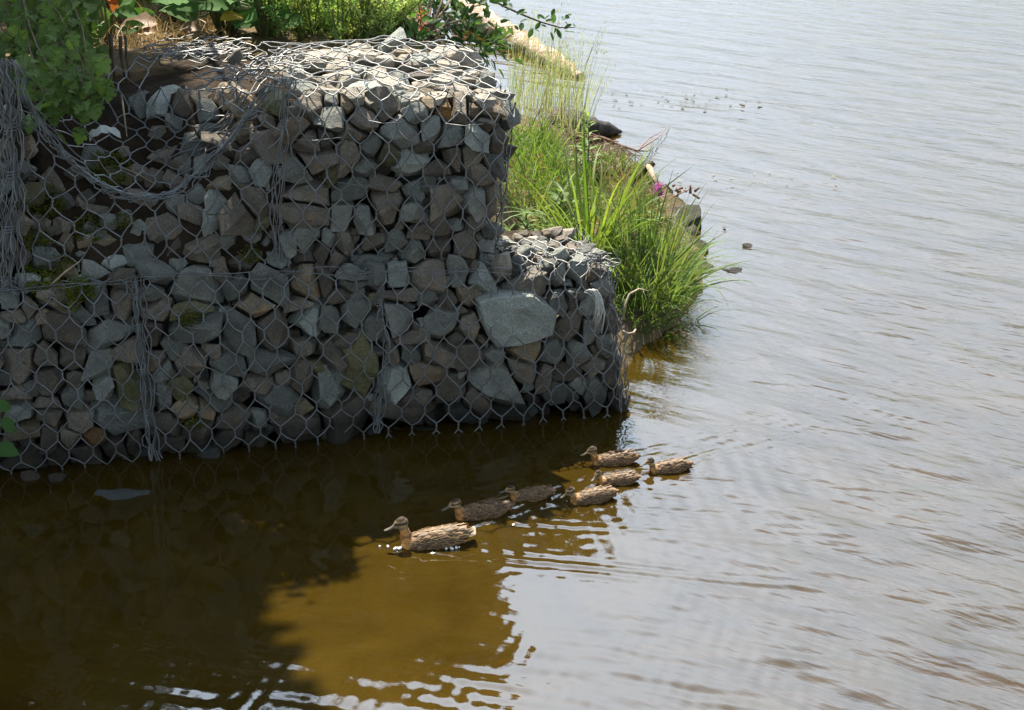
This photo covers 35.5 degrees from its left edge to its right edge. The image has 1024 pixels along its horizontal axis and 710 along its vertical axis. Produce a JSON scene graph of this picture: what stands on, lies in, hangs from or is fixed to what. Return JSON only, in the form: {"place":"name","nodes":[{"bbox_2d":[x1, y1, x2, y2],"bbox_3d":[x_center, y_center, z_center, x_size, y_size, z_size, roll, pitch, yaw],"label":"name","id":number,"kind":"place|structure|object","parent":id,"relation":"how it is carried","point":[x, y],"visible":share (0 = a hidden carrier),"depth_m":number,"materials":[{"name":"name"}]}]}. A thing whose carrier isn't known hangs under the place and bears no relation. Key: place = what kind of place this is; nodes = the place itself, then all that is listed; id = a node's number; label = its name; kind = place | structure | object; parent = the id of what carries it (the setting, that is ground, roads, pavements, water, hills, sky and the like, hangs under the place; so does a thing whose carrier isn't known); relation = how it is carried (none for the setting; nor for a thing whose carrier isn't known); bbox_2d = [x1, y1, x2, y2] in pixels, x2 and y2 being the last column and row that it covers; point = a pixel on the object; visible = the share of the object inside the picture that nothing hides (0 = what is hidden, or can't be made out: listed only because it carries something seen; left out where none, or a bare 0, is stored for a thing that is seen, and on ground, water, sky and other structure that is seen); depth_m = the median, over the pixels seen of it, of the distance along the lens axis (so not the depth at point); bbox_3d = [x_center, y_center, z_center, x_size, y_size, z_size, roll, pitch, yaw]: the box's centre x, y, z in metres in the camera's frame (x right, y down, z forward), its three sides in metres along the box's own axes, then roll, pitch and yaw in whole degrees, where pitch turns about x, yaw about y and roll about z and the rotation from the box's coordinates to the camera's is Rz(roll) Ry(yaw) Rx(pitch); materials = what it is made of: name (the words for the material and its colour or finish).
{"place":"outdoors","nodes":[
{"label":"outdoors","id":0,"kind":"place"},
{"bbox_2d":[0,0,703,369],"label":"bank","id":1,"kind":"structure","parent":0,"point":[636,342],"depth_m":7.94,"materials":[{"name":"green plant"}]},
{"bbox_2d":[84,0,110,12],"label":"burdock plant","id":2,"kind":"object","parent":1,"relation":"on","point":[106,3],"visible":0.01,"depth_m":8.33,"materials":[{"name":"green plant"}]},
{"bbox_2d":[77,0,156,24],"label":"ground cover","id":3,"kind":"object","parent":1,"relation":"on","point":[144,2],"visible":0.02,"depth_m":8.60,"materials":[{"name":"plant"}]},
{"bbox_2d":[93,0,144,44],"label":"burdock plant","id":4,"kind":"object","parent":1,"relation":"on","point":[122,10],"visible":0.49,"depth_m":7.75,"materials":[{"name":"green plant"}]},
{"bbox_2d":[86,0,159,33],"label":"dock plant","id":5,"kind":"object","parent":1,"relation":"on","point":[114,4],"visible":0.24,"depth_m":8.01,"materials":[{"name":"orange plant"}]},
{"bbox_2d":[90,0,240,49],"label":"dry thatch","id":6,"kind":"object","parent":1,"relation":"on","point":[159,29],"visible":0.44,"depth_m":7.79,"materials":[{"name":"plant"}]},
{"bbox_2d":[120,12,156,28],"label":"dead leaf","id":7,"kind":"object","parent":6,"relation":"on","point":[144,17],"visible":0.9,"depth_m":7.81,"materials":[{"name":"beige plant"}]},
{"bbox_2d":[135,26,155,34],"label":"dead leaf","id":8,"kind":"object","parent":6,"relation":"on","point":[146,31],"visible":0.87,"depth_m":7.76,"materials":[{"name":"beige plant"}]},
{"bbox_2d":[180,21,202,31],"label":"dead leaf","id":9,"kind":"object","parent":6,"relation":"on","point":[190,26],"visible":1,"depth_m":7.61,"materials":[{"name":"beige plant"}]},
{"bbox_2d":[154,0,206,26],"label":"burdock plant","id":10,"kind":"object","parent":1,"relation":"on","point":[163,6],"visible":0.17,"depth_m":8.32,"materials":[{"name":"green plant"}]},
{"bbox_2d":[151,0,295,34],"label":"burdock plant","id":11,"kind":"object","parent":1,"relation":"on","point":[182,10],"visible":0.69,"depth_m":7.78,"materials":[{"name":"green plant"}]},
{"bbox_2d":[200,0,303,38],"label":"burdock plant","id":12,"kind":"object","parent":1,"relation":"on","point":[293,19],"visible":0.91,"depth_m":7.70,"materials":[{"name":"green plant"}]},
{"bbox_2d":[259,0,286,39],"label":"mugwort plant","id":13,"kind":"object","parent":1,"relation":"on","point":[275,2],"visible":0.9,"depth_m":7.79,"materials":[{"name":"green plant"}]},
{"bbox_2d":[258,0,290,38],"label":"mugwort plant","id":14,"kind":"object","parent":1,"relation":"on","point":[278,7],"visible":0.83,"depth_m":7.80,"materials":[{"name":"green plant"}]},
{"bbox_2d":[259,0,291,34],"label":"mugwort plant","id":15,"kind":"object","parent":1,"relation":"on","point":[272,14],"visible":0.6,"depth_m":7.74,"materials":[{"name":"green plant"}]},
{"bbox_2d":[265,0,311,33],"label":"mugwort plant","id":16,"kind":"object","parent":1,"relation":"on","point":[299,6],"visible":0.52,"depth_m":7.85,"materials":[{"name":"green plant"}]},
{"bbox_2d":[290,0,312,31],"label":"mugwort plant","id":17,"kind":"object","parent":1,"relation":"on","point":[302,12],"visible":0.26,"depth_m":7.92,"materials":[{"name":"green plant"}]},
{"bbox_2d":[279,0,324,37],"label":"mugwort plant","id":18,"kind":"object","parent":1,"relation":"on","point":[311,24],"visible":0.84,"depth_m":7.83,"materials":[{"name":"green plant"}]},
{"bbox_2d":[289,0,314,30],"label":"mugwort plant","id":19,"kind":"object","parent":1,"relation":"on","point":[296,28],"visible":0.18,"depth_m":7.97,"materials":[{"name":"green plant"}]},
{"bbox_2d":[291,0,340,40],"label":"mugwort plant","id":20,"kind":"object","parent":1,"relation":"on","point":[306,16],"visible":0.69,"depth_m":7.81,"materials":[{"name":"green plant"}]},
{"bbox_2d":[294,1,338,32],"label":"mugwort plant","id":21,"kind":"object","parent":1,"relation":"on","point":[318,22],"visible":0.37,"depth_m":7.97,"materials":[{"name":"green plant"}]},
{"bbox_2d":[308,0,328,31],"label":"mugwort plant","id":22,"kind":"object","parent":1,"relation":"on","point":[324,26],"visible":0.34,"depth_m":8.00,"materials":[{"name":"green plant"}]},
{"bbox_2d":[310,0,336,30],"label":"mugwort plant","id":23,"kind":"object","parent":1,"relation":"on","point":[316,2],"visible":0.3,"depth_m":7.94,"materials":[{"name":"green plant"}]},
{"bbox_2d":[321,0,350,39],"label":"mugwort plant","id":24,"kind":"object","parent":1,"relation":"on","point":[337,24],"visible":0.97,"depth_m":7.71,"materials":[{"name":"green plant"}]},
{"bbox_2d":[321,0,359,39],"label":"mugwort plant","id":25,"kind":"object","parent":1,"relation":"on","point":[347,12],"visible":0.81,"depth_m":7.76,"materials":[{"name":"green plant"}]},
{"bbox_2d":[330,0,361,36],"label":"mugwort plant","id":26,"kind":"object","parent":1,"relation":"on","point":[349,17],"visible":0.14,"depth_m":7.94,"materials":[{"name":"green plant"}]},
{"bbox_2d":[339,0,367,39],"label":"mugwort plant","id":27,"kind":"object","parent":1,"relation":"on","point":[360,5],"visible":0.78,"depth_m":7.83,"materials":[{"name":"green plant"}]},
{"bbox_2d":[341,0,376,27],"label":"mugwort plant","id":28,"kind":"object","parent":1,"relation":"on","point":[354,15],"visible":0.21,"depth_m":8.01,"materials":[{"name":"green plant"}]},
{"bbox_2d":[349,0,371,36],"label":"mugwort plant","id":29,"kind":"object","parent":1,"relation":"on","point":[354,8],"visible":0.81,"depth_m":7.80,"materials":[{"name":"green plant"}]},
{"bbox_2d":[356,0,390,37],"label":"mugwort plant","id":30,"kind":"object","parent":1,"relation":"on","point":[378,17],"visible":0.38,"depth_m":7.91,"materials":[{"name":"green plant"}]},
{"bbox_2d":[350,0,409,38],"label":"mugwort plant","id":31,"kind":"object","parent":1,"relation":"on","point":[381,3],"visible":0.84,"depth_m":7.81,"materials":[{"name":"green plant"}]},
{"bbox_2d":[367,0,399,39],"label":"mugwort plant","id":32,"kind":"object","parent":1,"relation":"on","point":[392,2],"visible":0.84,"depth_m":7.77,"materials":[{"name":"green plant"}]},
{"bbox_2d":[357,0,420,41],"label":"mugwort plant","id":33,"kind":"object","parent":1,"relation":"on","point":[382,19],"visible":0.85,"depth_m":7.82,"materials":[{"name":"green plant"}]},
{"bbox_2d":[369,0,424,37],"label":"mugwort plant","id":34,"kind":"object","parent":1,"relation":"on","point":[412,3],"visible":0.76,"depth_m":7.86,"materials":[{"name":"green plant"}]},
{"bbox_2d":[361,5,436,48],"bbox_3d":[-0.559,-1.640,8.037,0.376,0.374,0.530,0,23,0],"label":"nettle plant","id":35,"kind":"object","parent":1,"relation":"on","point":[409,27],"visible":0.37,"depth_m":7.91,"materials":[{"name":"green plant"}]},
{"bbox_2d":[381,0,425,37],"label":"mugwort plant","id":36,"kind":"object","parent":1,"relation":"on","point":[402,17],"visible":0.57,"depth_m":7.88,"materials":[{"name":"green plant"}]},
{"bbox_2d":[412,5,429,41],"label":"willowherb plant","id":37,"kind":"object","parent":1,"relation":"on","point":[420,16],"visible":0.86,"depth_m":7.95,"materials":[{"name":"orange plant"}]},
{"bbox_2d":[363,0,523,77],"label":"shrub","id":38,"kind":"object","parent":1,"relation":"on","point":[458,26],"visible":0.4,"depth_m":8.64,"materials":[{"name":"green plant"}]},
{"bbox_2d":[500,222,522,230],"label":"young herb","id":39,"kind":"object","parent":1,"relation":"on","point":[506,226],"visible":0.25,"depth_m":8.18,"materials":[{"name":"green plant"}]},
{"bbox_2d":[512,205,538,229],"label":"young herb","id":40,"kind":"object","parent":1,"relation":"on","point":[525,221],"visible":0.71,"depth_m":8.47,"materials":[{"name":"green plant"}]},
{"bbox_2d":[484,0,575,39],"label":"overhanging branch","id":41,"kind":"object","parent":1,"relation":"on","point":[523,13],"visible":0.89,"depth_m":9.21,"materials":[{"name":"green plant"}]},
{"bbox_2d":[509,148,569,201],"bbox_3d":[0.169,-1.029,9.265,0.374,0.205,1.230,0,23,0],"label":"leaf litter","id":42,"kind":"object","parent":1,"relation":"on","point":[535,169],"visible":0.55,"depth_m":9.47,"materials":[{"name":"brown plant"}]},
{"bbox_2d":[534,204,557,229],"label":"young herb","id":43,"kind":"object","parent":1,"relation":"on","point":[546,217],"visible":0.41,"depth_m":8.56,"materials":[{"name":"green plant"}]},
{"bbox_2d":[498,141,607,229],"bbox_3d":[0.137,-0.906,8.699,0.760,0.432,0.684,-10,25,-22],"label":"sedge tussock","id":44,"kind":"object","parent":1,"relation":"on","point":[517,203],"visible":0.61,"depth_m":8.72,"materials":[{"name":"green plant"}]},
{"bbox_2d":[502,108,606,205],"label":"meadow grass","id":45,"kind":"structure","parent":1,"relation":"on","point":[542,139],"depth_m":9.71,"materials":[{"name":"green plant"}]},
{"bbox_2d":[492,0,622,138],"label":"reed grass","id":46,"kind":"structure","parent":1,"relation":"on","point":[546,91],"depth_m":10.94,"materials":[{"name":"plant"}]},
{"bbox_2d":[547,179,578,210],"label":"young herb","id":47,"kind":"object","parent":1,"relation":"on","point":[555,195],"visible":0.49,"depth_m":8.82,"materials":[{"name":"green plant"}]},
{"bbox_2d":[550,105,621,136],"bbox_3d":[0.512,-1.628,11.299,0.563,0.284,0.399,0,23,0],"label":"rock","id":48,"kind":"object","parent":1,"relation":"on","point":[605,129],"visible":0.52,"depth_m":11.25,"materials":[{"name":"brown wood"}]},
{"bbox_2d":[569,111,604,173],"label":"young herb","id":49,"kind":"object","parent":1,"relation":"on","point":[587,134],"visible":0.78,"depth_m":9.52,"materials":[{"name":"green plant"}]},
{"bbox_2d":[497,107,696,260],"bbox_3d":[0.352,-0.878,8.201,1.196,0.803,1.420,0,23,0],"label":"sedge tussock","id":50,"kind":"object","parent":1,"relation":"on","point":[586,215],"visible":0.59,"depth_m":8.24,"materials":[{"name":"green plant"}]},
{"bbox_2d":[522,138,688,231],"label":"weeds","id":51,"kind":"object","parent":1,"relation":"on","point":[614,160],"visible":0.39,"depth_m":9.44,"materials":[{"name":"green plant"}]},
{"bbox_2d":[522,102,695,250],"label":"drift litter","id":52,"kind":"object","parent":1,"relation":"on","point":[606,145],"visible":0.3,"depth_m":10.09,"materials":[{"name":"plant"}]},
{"bbox_2d":[558,153,673,215],"bbox_3d":[0.605,-0.950,8.928,0.707,0.398,0.680,8,24,19],"label":"sedge tussock","id":53,"kind":"object","parent":1,"relation":"on","point":[602,194],"visible":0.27,"depth_m":9.02,"materials":[{"name":"green plant"}]},
{"bbox_2d":[569,127,667,158],"bbox_3d":[0.892,-1.485,10.793,0.462,0.328,1.730,13,26,29],"label":"branch","id":54,"kind":"object","parent":1,"relation":"on","point":[605,139],"visible":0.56,"depth_m":10.30,"materials":[{"name":"brown wood"}]},
{"bbox_2d":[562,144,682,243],"bbox_3d":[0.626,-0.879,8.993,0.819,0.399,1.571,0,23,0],"label":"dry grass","id":55,"kind":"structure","parent":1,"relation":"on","point":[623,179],"depth_m":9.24,"materials":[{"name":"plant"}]},
{"bbox_2d":[622,329,636,334],"bbox_3d":[0.541,-0.110,7.332,0.017,0.040,0.115,16,28,34],"label":"curled root","id":56,"kind":"object","parent":1,"relation":"attached to","point":[633,332],"visible":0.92,"depth_m":7.33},
{"bbox_2d":[623,288,647,319],"bbox_3d":[0.554,-0.240,7.303,0.030,0.122,0.176,21,31,40],"label":"curled root","id":57,"kind":"object","parent":1,"relation":"attached to","point":[626,301],"visible":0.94,"depth_m":7.27,"materials":[{"name":"beige wood"}]},
{"bbox_2d":[630,161,657,185],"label":"dead branch","id":58,"kind":"object","parent":1,"relation":"on","point":[652,164],"visible":0.71,"depth_m":9.23,"materials":[{"name":"beige wood"}]},
{"bbox_2d":[607,254,694,339],"bbox_3d":[0.627,-0.317,7.989,0.540,0.471,0.650,-4,23,-9],"label":"sedge tussock","id":59,"kind":"object","parent":1,"relation":"on","point":[647,312],"visible":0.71,"depth_m":7.97,"materials":[{"name":"green plant"}]},
{"bbox_2d":[646,182,668,218],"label":"loosestrife plant","id":60,"kind":"object","parent":1,"relation":"on","point":[656,187],"visible":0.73,"depth_m":8.65,"materials":[{"name":"pink plant"}]},
{"bbox_2d":[577,168,754,333],"bbox_3d":[0.737,-0.558,8.123,1.140,0.828,1.099,0,23,0],"label":"sedge tussock","id":61,"kind":"object","parent":1,"relation":"on","point":[633,257],"visible":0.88,"depth_m":8.14,"materials":[{"name":"green plant"}]},
{"bbox_2d":[611,163,739,287],"bbox_3d":[0.806,-0.703,8.479,0.754,0.646,0.700,-15,27,-31],"label":"sedge tussock","id":62,"kind":"object","parent":1,"relation":"on","point":[663,242],"visible":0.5,"depth_m":8.51,"materials":[{"name":"green plant"}]},
{"bbox_2d":[671,204,701,228],"bbox_3d":[1.016,-0.795,9.550,0.229,0.158,0.307,21,31,40],"label":"bank rock","id":63,"kind":"object","parent":1,"relation":"on","point":[698,216],"visible":0.2,"depth_m":9.53,"materials":[{"name":"stone"}]},
{"bbox_2d":[686,224,698,236],"bbox_3d":[1.010,-0.725,9.453,0.194,0.111,0.175,0,23,0],"label":"bank rock","id":64,"kind":"object","parent":1,"relation":"on","point":[694,228],"visible":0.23,"depth_m":9.42,"materials":[{"name":"grey stone"}]},
{"bbox_2d":[689,238,707,252],"bbox_3d":[1.038,-0.606,9.165,0.195,0.129,0.206,0,23,0],"label":"bank rock","id":65,"kind":"object","parent":1,"relation":"on","point":[702,242],"visible":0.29,"depth_m":9.13,"materials":[{"name":"stone"}]},
{"bbox_2d":[699,260,714,272],"bbox_3d":[1.039,-0.467,8.881,0.180,0.097,0.158,0,23,0],"label":"bank rock","id":66,"kind":"object","parent":1,"relation":"on","point":[711,266],"visible":0.12,"depth_m":8.87,"materials":[{"name":"grey stone"}]},
{"bbox_2d":[0,0,1023,709],"bbox_3d":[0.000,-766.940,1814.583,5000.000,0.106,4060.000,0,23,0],"label":"water","id":67,"kind":"structure","parent":0,"point":[830,406],"depth_m":6.47,"materials":[{"name":"liquid"}]},
{"bbox_2d":[19,470,40,481],"bbox_3d":[-1.981,0.512,6.571,0.088,0.081,0.087,-8,24,-18],"label":"sunken stone","id":68,"kind":"object","parent":67,"relation":"in","point":[28,475],"visible":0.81,"depth_m":6.55,"materials":[{"name":"grey stone"}]},
{"bbox_2d":[49,473,68,482],"bbox_3d":[-1.865,0.522,6.569,0.084,0.085,0.086,0,23,0],"label":"sunken stone","id":69,"kind":"object","parent":67,"relation":"in","point":[54,478],"visible":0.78,"depth_m":6.54,"materials":[{"name":"grey stone"}]},
{"bbox_2d":[95,488,150,499],"bbox_3d":[-1.568,0.596,6.444,0.221,0.103,0.166,6,24,13],"label":"sunken stone","id":70,"kind":"object","parent":67,"relation":"in","point":[109,493],"visible":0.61,"depth_m":6.43,"materials":[{"name":"grey stone"}]},
{"bbox_2d":[379,545,459,552],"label":"water bubbles","id":71,"kind":"object","parent":67,"relation":"on","point":[400,548],"visible":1,"depth_m":6.03,"materials":[{"name":"white liquid"}]},
{"bbox_2d":[384,516,475,550],"bbox_3d":[-0.310,0.674,6.051,0.349,0.159,0.112,-3,23,-7],"label":"duck","id":72,"kind":"object","parent":67,"relation":"on","point":[442,537],"visible":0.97,"depth_m":6.02},
{"bbox_2d":[441,496,514,520],"bbox_3d":[-0.131,0.603,6.263,0.296,0.114,0.108,-5,23,-11],"label":"duck","id":73,"kind":"object","parent":67,"relation":"on","point":[489,508],"visible":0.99,"depth_m":6.24},
{"bbox_2d":[451,0,584,78],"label":"log","id":74,"kind":"object","parent":67,"relation":"in","point":[493,18],"visible":0.41,"depth_m":14.01,"materials":[{"name":"beige wood"}]},
{"bbox_2d":[499,484,555,502],"bbox_3d":[0.063,0.554,6.398,0.233,0.086,0.080,-4,23,-10],"label":"duck","id":75,"kind":"object","parent":67,"relation":"on","point":[536,493],"visible":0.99,"depth_m":6.38},
{"bbox_2d":[560,484,618,505],"bbox_3d":[0.307,0.556,6.386,0.247,0.096,0.096,-3,23,-7],"label":"duck","id":76,"kind":"object","parent":67,"relation":"on","point":[599,494],"visible":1,"depth_m":6.36},
{"bbox_2d":[580,446,640,466],"bbox_3d":[0.413,0.423,6.686,0.256,0.107,0.095,0,23,0],"label":"duck","id":77,"kind":"object","parent":67,"relation":"on","point":[618,457],"visible":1,"depth_m":6.66},
{"bbox_2d":[591,470,640,485],"bbox_3d":[0.424,0.503,6.524,0.209,0.081,0.082,0,23,0],"label":"duck","id":78,"kind":"object","parent":67,"relation":"on","point":[624,478],"visible":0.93,"depth_m":6.50},
{"bbox_2d":[640,456,693,474],"bbox_3d":[0.641,0.456,6.628,0.229,0.088,0.094,0,23,0],"label":"duck","id":79,"kind":"object","parent":67,"relation":"on","point":[676,465],"visible":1,"depth_m":6.60},
{"bbox_2d":[665,184,699,198],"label":"floating twig","id":80,"kind":"object","parent":67,"relation":"on","point":[685,190],"visible":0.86,"depth_m":9.92,"materials":[{"name":"wood"}]},
{"bbox_2d":[724,267,742,273],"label":"water stone","id":81,"kind":"object","parent":67,"relation":"in","point":[734,270],"visible":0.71,"depth_m":8.84,"materials":[{"name":"grey stone"}]},
{"bbox_2d":[742,242,753,247],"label":"water stone","id":82,"kind":"object","parent":67,"relation":"in","point":[748,245],"visible":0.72,"depth_m":9.24,"materials":[{"name":"grey stone"}]},
{"bbox_3d":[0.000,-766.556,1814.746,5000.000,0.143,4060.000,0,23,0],"label":"river bed","id":83,"kind":"structure","parent":0,"visible":0},
{"bbox_2d":[0,260,162,473],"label":"gabion","id":84,"kind":"object","parent":83,"relation":"on","point":[72,383],"visible":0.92,"depth_m":6.48,"materials":[{"name":"grey stone"}]},
{"bbox_2d":[0,399,18,456],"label":"nettle sprig","id":85,"kind":"object","parent":84,"relation":"attached to","point":[8,449],"visible":1,"depth_m":6.41,"materials":[{"name":"green plant"}]},
{"bbox_2d":[0,58,45,294],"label":"gabion","id":86,"kind":"object","parent":84,"relation":"on","point":[18,192],"visible":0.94,"depth_m":6.24,"materials":[{"name":"grey metal"}]},
{"bbox_2d":[50,261,79,284],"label":"dry stem","id":87,"kind":"object","parent":84,"relation":"on","point":[59,277],"visible":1,"depth_m":6.36,"materials":[{"name":"plant"}]},
{"bbox_2d":[124,242,391,460],"bbox_3d":[-1.130,0.099,7.061,1.220,1.359,0.863,-5,24,-12],"label":"gabion","id":88,"kind":"object","parent":83,"relation":"on","point":[288,355],"visible":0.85,"depth_m":6.64,"materials":[{"name":"grey stone"}]},
{"bbox_2d":[7,34,319,283],"bbox_3d":[-1.464,-0.955,6.926,1.282,1.026,1.449,-3,23,-8],"label":"gabion","id":89,"kind":"object","parent":88,"relation":"on","point":[198,144],"visible":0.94,"depth_m":6.56,"materials":[{"name":"grey stone"}]},
{"bbox_2d":[0,0,91,92],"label":"bramble bush","id":90,"kind":"object","parent":89,"relation":"on","point":[4,46],"visible":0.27,"depth_m":6.82,"materials":[{"name":"green plant"}]},
{"bbox_2d":[8,0,108,81],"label":"bramble bush","id":91,"kind":"object","parent":89,"relation":"on","point":[92,26],"visible":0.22,"depth_m":6.95,"materials":[{"name":"green plant"}]},
{"bbox_2d":[0,0,117,145],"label":"bramble bush","id":92,"kind":"object","parent":89,"relation":"on","point":[81,101],"visible":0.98,"depth_m":6.30,"materials":[{"name":"green plant"}]},
{"bbox_2d":[89,125,120,140],"bbox_3d":[-1.707,-0.928,6.697,0.134,0.070,0.028,-2,23,-4],"label":"plastic scrap","id":93,"kind":"object","parent":89,"relation":"on","point":[100,129],"visible":0.97,"depth_m":6.69,"materials":[{"name":"white plastic"}]},
{"bbox_2d":[108,34,116,84],"bbox_3d":[-1.766,-1.288,7.086,0.024,0.265,0.067,-6,24,-13],"label":"hanging root","id":94,"kind":"object","parent":89,"relation":"hanging from","point":[110,38],"visible":0.78,"depth_m":7.05,"materials":[{"name":"brown plant"}]},
{"bbox_2d":[118,36,126,83],"bbox_3d":[-1.720,-1.302,7.060,0.022,0.204,0.064,-6,24,-15],"label":"hanging root","id":95,"kind":"object","parent":89,"relation":"hanging from","point":[120,50],"visible":0.88,"depth_m":7.04,"materials":[{"name":"brown plant"}]},
{"bbox_2d":[120,94,126,135],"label":"dry stem","id":96,"kind":"object","parent":89,"relation":"on","point":[123,112],"visible":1,"depth_m":6.76,"materials":[{"name":"plant"}]},
{"bbox_2d":[124,37,131,84],"bbox_3d":[-1.694,-1.286,7.053,0.020,0.223,0.061,-7,24,-17],"label":"hanging root","id":97,"kind":"object","parent":89,"relation":"hanging from","point":[125,45],"visible":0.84,"depth_m":7.03,"materials":[{"name":"brown plant"}]},
{"bbox_2d":[118,165,155,184],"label":"dry stem","id":98,"kind":"object","parent":89,"relation":"on","point":[126,169],"visible":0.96,"depth_m":6.62,"materials":[{"name":"plant"}]},
{"bbox_2d":[353,210,629,437],"bbox_3d":[-0.117,0.030,7.283,1.292,1.314,0.857,-5,24,-12],"label":"gabion","id":99,"kind":"object","parent":83,"relation":"on","point":[509,333],"visible":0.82,"depth_m":6.86,"materials":[{"name":"grey stone"}]},
{"bbox_2d":[260,29,520,266],"bbox_3d":[-0.587,-0.916,7.041,1.116,0.922,1.225,-6,24,-13],"label":"gabion","id":100,"kind":"object","parent":99,"relation":"on","point":[396,141],"visible":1,"depth_m":6.58,"materials":[{"name":"grey stone"}]},
{"bbox_2d":[584,289,605,333],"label":"cord tuft","id":101,"kind":"object","parent":99,"relation":"attached to","point":[601,309],"visible":1,"depth_m":6.82,"materials":[{"name":"grey fabric"}]}
]}

